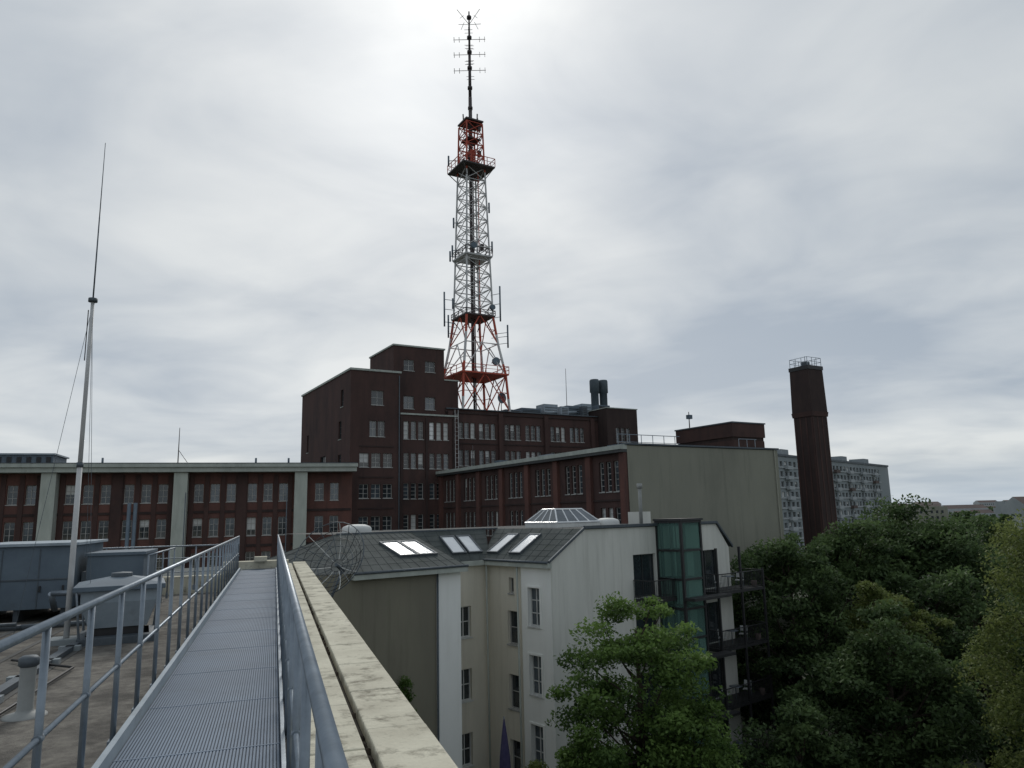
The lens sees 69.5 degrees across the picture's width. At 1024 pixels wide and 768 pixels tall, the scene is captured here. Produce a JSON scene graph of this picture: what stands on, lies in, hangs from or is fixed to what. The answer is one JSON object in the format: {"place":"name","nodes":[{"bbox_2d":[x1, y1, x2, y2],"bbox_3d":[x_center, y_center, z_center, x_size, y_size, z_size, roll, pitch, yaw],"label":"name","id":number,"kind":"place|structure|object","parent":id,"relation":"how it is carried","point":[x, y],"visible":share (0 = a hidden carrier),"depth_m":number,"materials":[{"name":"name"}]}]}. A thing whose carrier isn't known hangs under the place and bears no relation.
{"place":"outdoors","nodes":[
{"label":"outdoors","id":0,"kind":"place"},
{"bbox_2d":[0,428,357,569],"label":"brick factory building","id":1,"kind":"structure","parent":0,"point":[258,508],"depth_m":70.47,"materials":[{"name":"red brick"}]},
{"bbox_2d":[293,522,363,597],"bbox_3d":[-6.679,6.813,27.691,2.935,3.078,1.660,14,-30,30],"label":"wire dish antenna","id":2,"kind":"object","parent":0,"point":[340,568],"visible":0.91,"depth_m":27.82,"materials":[{"name":"metal"}]},
{"bbox_2d":[0,0,1023,504],"label":"sky","id":3,"kind":"structure","parent":0,"point":[690,201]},
{"bbox_2d":[777,449,891,573],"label":"panel apartment block","id":4,"kind":"structure","parent":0,"point":[858,483],"depth_m":233.53,"materials":[{"name":"concrete"}]},
{"bbox_2d":[747,531,1016,767],"bbox_3d":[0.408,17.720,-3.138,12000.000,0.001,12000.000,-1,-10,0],"label":"ground","id":5,"kind":"structure","parent":0,"point":[977,764],"depth_m":52.81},
{"bbox_2d":[0,574,225,767],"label":"roof and walls","id":6,"kind":"structure","parent":5,"relation":"on","point":[60,741],"depth_m":10.70,"materials":[{"name":"grey concrete"}]},
{"bbox_2d":[0,654,47,721],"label":"vent pipe","id":7,"kind":"object","parent":6,"relation":"on","point":[25,709],"visible":0.96,"depth_m":9.05,"materials":[{"name":"metal"}]},
{"bbox_2d":[0,642,81,703],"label":"cable tray","id":8,"kind":"object","parent":6,"relation":"on","point":[11,683],"visible":0.65,"depth_m":12.27,"materials":[{"name":"metal"}]},
{"bbox_2d":[14,143,105,645],"bbox_3d":[-9.105,-0.101,15.601,1.357,10.650,1.492,2,-11,-18],"label":"antenna mast","id":9,"kind":"object","parent":6,"relation":"on","point":[66,638],"visible":0.92,"depth_m":15.10,"materials":[{"name":"grey metal"}]},
{"bbox_2d":[0,539,157,714],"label":"air handling unit","id":10,"kind":"object","parent":6,"relation":"on","point":[45,587],"visible":0.69,"depth_m":18.09,"materials":[{"name":"metal"}]},
{"bbox_2d":[72,571,165,646],"bbox_3d":[-7.996,4.508,15.047,1.613,1.332,1.613,4,-11,-26],"label":"roof ventilator","id":11,"kind":"object","parent":6,"relation":"on","point":[105,624],"visible":0.7,"depth_m":14.51,"materials":[{"name":"grey metal"}]},
{"bbox_2d":[147,547,175,607],"bbox_3d":[-9.948,5.468,20.961,0.056,1.454,5.300,2,-11,-17],"label":"steel railing","id":12,"kind":"object","parent":6,"relation":"on","point":[156,553],"visible":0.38,"depth_m":21.05,"materials":[{"name":"grey metal"}]},
{"bbox_2d":[103,544,238,589],"bbox_3d":[-15.096,5.718,22.137,13.010,1.404,0.066,2,-11,-18],"label":"steel railing","id":13,"kind":"object","parent":6,"relation":"on","point":[194,571],"visible":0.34,"depth_m":23.63,"materials":[{"name":"grey metal"}]},
{"bbox_2d":[91,567,285,767],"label":"metal walkway","id":14,"kind":"structure","parent":6,"relation":"on","point":[212,697],"depth_m":6.73,"materials":[{"name":"metal"}]},
{"bbox_2d":[0,536,239,767],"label":"steel railing","id":15,"kind":"object","parent":14,"relation":"attached to","point":[44,628],"visible":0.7,"depth_m":5.51,"materials":[{"name":"grey metal"}]},
{"bbox_2d":[277,535,348,767],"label":"steel railing","id":16,"kind":"object","parent":14,"relation":"attached to","point":[304,691],"visible":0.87,"depth_m":3.31,"materials":[{"name":"grey metal"}]},
{"bbox_2d":[223,556,376,767],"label":"roof coping","id":17,"kind":"object","parent":6,"relation":"on","point":[260,562],"visible":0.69,"depth_m":11.24,"materials":[{"name":"concrete"}]},
{"bbox_2d":[288,561,457,767],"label":"parapet coping","id":18,"kind":"object","parent":17,"relation":"on","point":[396,731],"visible":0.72,"depth_m":6.16,"materials":[{"name":"concrete"}]},
{"bbox_2d":[397,675,416,710],"bbox_3d":[-4.709,18.430,31.943,1.322,11.065,1.098,9,-14,-44],"label":"climbing plant","id":19,"kind":"object","parent":5,"relation":"on","point":[406,683],"visible":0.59,"depth_m":32.85,"materials":[{"name":"green plant"}]},
{"bbox_2d":[154,524,743,767],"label":"walls","id":20,"kind":"structure","parent":5,"relation":"on","point":[393,621],"depth_m":37.80,"materials":[{"name":"white paint"}]},
{"bbox_2d":[633,546,778,767],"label":"balconies","id":21,"kind":"structure","parent":20,"relation":"attached to","point":[721,649],"depth_m":43.17,"materials":[{"name":"black metal"}]},
{"bbox_2d":[301,343,637,530],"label":"block walls","id":22,"kind":"structure","parent":5,"relation":"on","point":[350,414],"depth_m":84.36,"materials":[{"name":"red brick"}]},
{"bbox_2d":[443,9,510,411],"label":"lattice radio tower","id":23,"kind":"structure","parent":22,"relation":"on","point":[471,168],"depth_m":95.95,"materials":[{"name":"metal"}]},
{"bbox_2d":[228,521,732,767],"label":"roof","id":24,"kind":"structure","parent":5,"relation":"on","point":[544,550],"depth_m":37.78,"materials":[{"name":"grey metal"}]},
{"bbox_2d":[342,483,650,557],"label":"skylights and vents","id":25,"kind":"object","parent":24,"relation":"on","point":[541,518],"visible":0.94,"depth_m":41.58,"materials":[{"name":"white glass"}]},
{"bbox_2d":[525,759,548,767],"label":"garden shrub","id":26,"kind":"object","parent":5,"relation":"on","point":[535,763],"visible":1,"depth_m":31.44,"materials":[{"name":"green plant"}]},
{"bbox_2d":[398,369,755,529],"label":"roof equipment","id":27,"kind":"object","parent":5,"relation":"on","point":[598,388],"visible":0.67,"depth_m":98.79,"materials":[{"name":"metal"}]},
{"bbox_2d":[554,719,631,767],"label":"maple tree","id":28,"kind":"object","parent":5,"relation":"on","point":[570,754],"visible":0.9,"depth_m":28.42,"materials":[{"name":"green plant"}]},
{"bbox_2d":[436,443,793,744],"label":"long wing walls","id":29,"kind":"structure","parent":5,"relation":"on","point":[735,492],"depth_m":60.07,"materials":[{"name":"beige paint"}]},
{"bbox_2d":[674,412,764,447],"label":"brick rooftop block","id":30,"kind":"structure","parent":29,"relation":"on","point":[730,433],"depth_m":87.19,"materials":[{"name":"brick"}]},
{"bbox_2d":[544,591,736,767],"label":"maple tree","id":31,"kind":"object","parent":5,"relation":"on","point":[643,646],"visible":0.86,"depth_m":29.95,"materials":[{"name":"green plant"}]},
{"bbox_2d":[653,518,713,766],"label":"glass lift shaft","id":32,"kind":"object","parent":5,"relation":"on","point":[679,549],"visible":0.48,"depth_m":41.22,"materials":[{"name":"teal glass"}]},
{"bbox_2d":[640,687,746,767],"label":"maple tree","id":33,"kind":"object","parent":5,"relation":"on","point":[712,759],"visible":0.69,"depth_m":29.19,"materials":[{"name":"green plant"}]},
{"bbox_2d":[730,570,764,737],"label":"linden tree","id":34,"kind":"object","parent":5,"relation":"on","point":[741,661],"visible":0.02,"depth_m":50.93,"materials":[{"name":"green plant"}]},
{"bbox_2d":[730,693,864,767],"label":"linden tree","id":35,"kind":"object","parent":5,"relation":"on","point":[801,711],"visible":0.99,"depth_m":34.60,"materials":[{"name":"green plant"}]},
{"bbox_2d":[729,531,884,765],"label":"linden tree","id":36,"kind":"object","parent":5,"relation":"on","point":[782,577],"visible":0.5,"depth_m":47.38,"materials":[{"name":"green plant"}]},
{"bbox_2d":[788,356,837,635],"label":"industrial chimney","id":37,"kind":"object","parent":5,"relation":"on","point":[809,414],"visible":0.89,"depth_m":93.86,"materials":[{"name":"brown brick"}]},
{"bbox_2d":[773,516,922,745],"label":"chestnut tree","id":38,"kind":"object","parent":5,"relation":"on","point":[843,545],"visible":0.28,"depth_m":53.68,"materials":[{"name":"green plant"}]},
{"bbox_2d":[777,598,1010,767],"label":"linden tree","id":39,"kind":"object","parent":5,"relation":"on","point":[853,675],"visible":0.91,"depth_m":37.31,"materials":[{"name":"green plant"}]},
{"bbox_2d":[839,580,954,759],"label":"acacia tree","id":40,"kind":"object","parent":5,"relation":"on","point":[870,590],"visible":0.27,"depth_m":44.01,"materials":[{"name":"green plant"}]},
{"bbox_2d":[809,493,1023,693],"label":"chestnut tree","id":41,"kind":"object","parent":5,"relation":"on","point":[927,549],"visible":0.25,"depth_m":55.94,"materials":[{"name":"green plant"}]},
{"bbox_2d":[884,565,1023,767],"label":"linden tree","id":42,"kind":"object","parent":5,"relation":"on","point":[952,584],"visible":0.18,"depth_m":44.99,"materials":[{"name":"green plant"}]},
{"bbox_2d":[894,497,1023,539],"bbox_3d":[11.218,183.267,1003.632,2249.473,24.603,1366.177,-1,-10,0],"label":"distant town","id":43,"kind":"object","parent":5,"relation":"on","point":[1010,506],"visible":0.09,"depth_m":417.27,"materials":[{"name":"concrete"}]},
{"bbox_2d":[913,506,1021,535],"bbox_3d":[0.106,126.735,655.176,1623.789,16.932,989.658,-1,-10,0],"label":"distant trees","id":44,"kind":"object","parent":5,"relation":"on","point":[966,513],"visible":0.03,"depth_m":460.98,"materials":[{"name":"green plant"}]},
{"bbox_2d":[929,513,1023,684],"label":"linden tree","id":45,"kind":"object","parent":5,"relation":"on","point":[986,537],"visible":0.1,"depth_m":62.17,"materials":[{"name":"green plant"}]},
{"bbox_2d":[951,508,1023,767],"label":"birch tree","id":46,"kind":"object","parent":5,"relation":"on","point":[1005,705],"visible":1,"depth_m":31.23,"materials":[{"name":"green plant"}]},
{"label":"courtyard terrace","id":47,"kind":"structure","parent":0,"visible":0},
{"bbox_2d":[499,716,510,767],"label":"garden parasol","id":48,"kind":"object","parent":47,"relation":"on","point":[505,762],"visible":1,"depth_m":35.27,"materials":[{"name":"fabric"}]}
]}

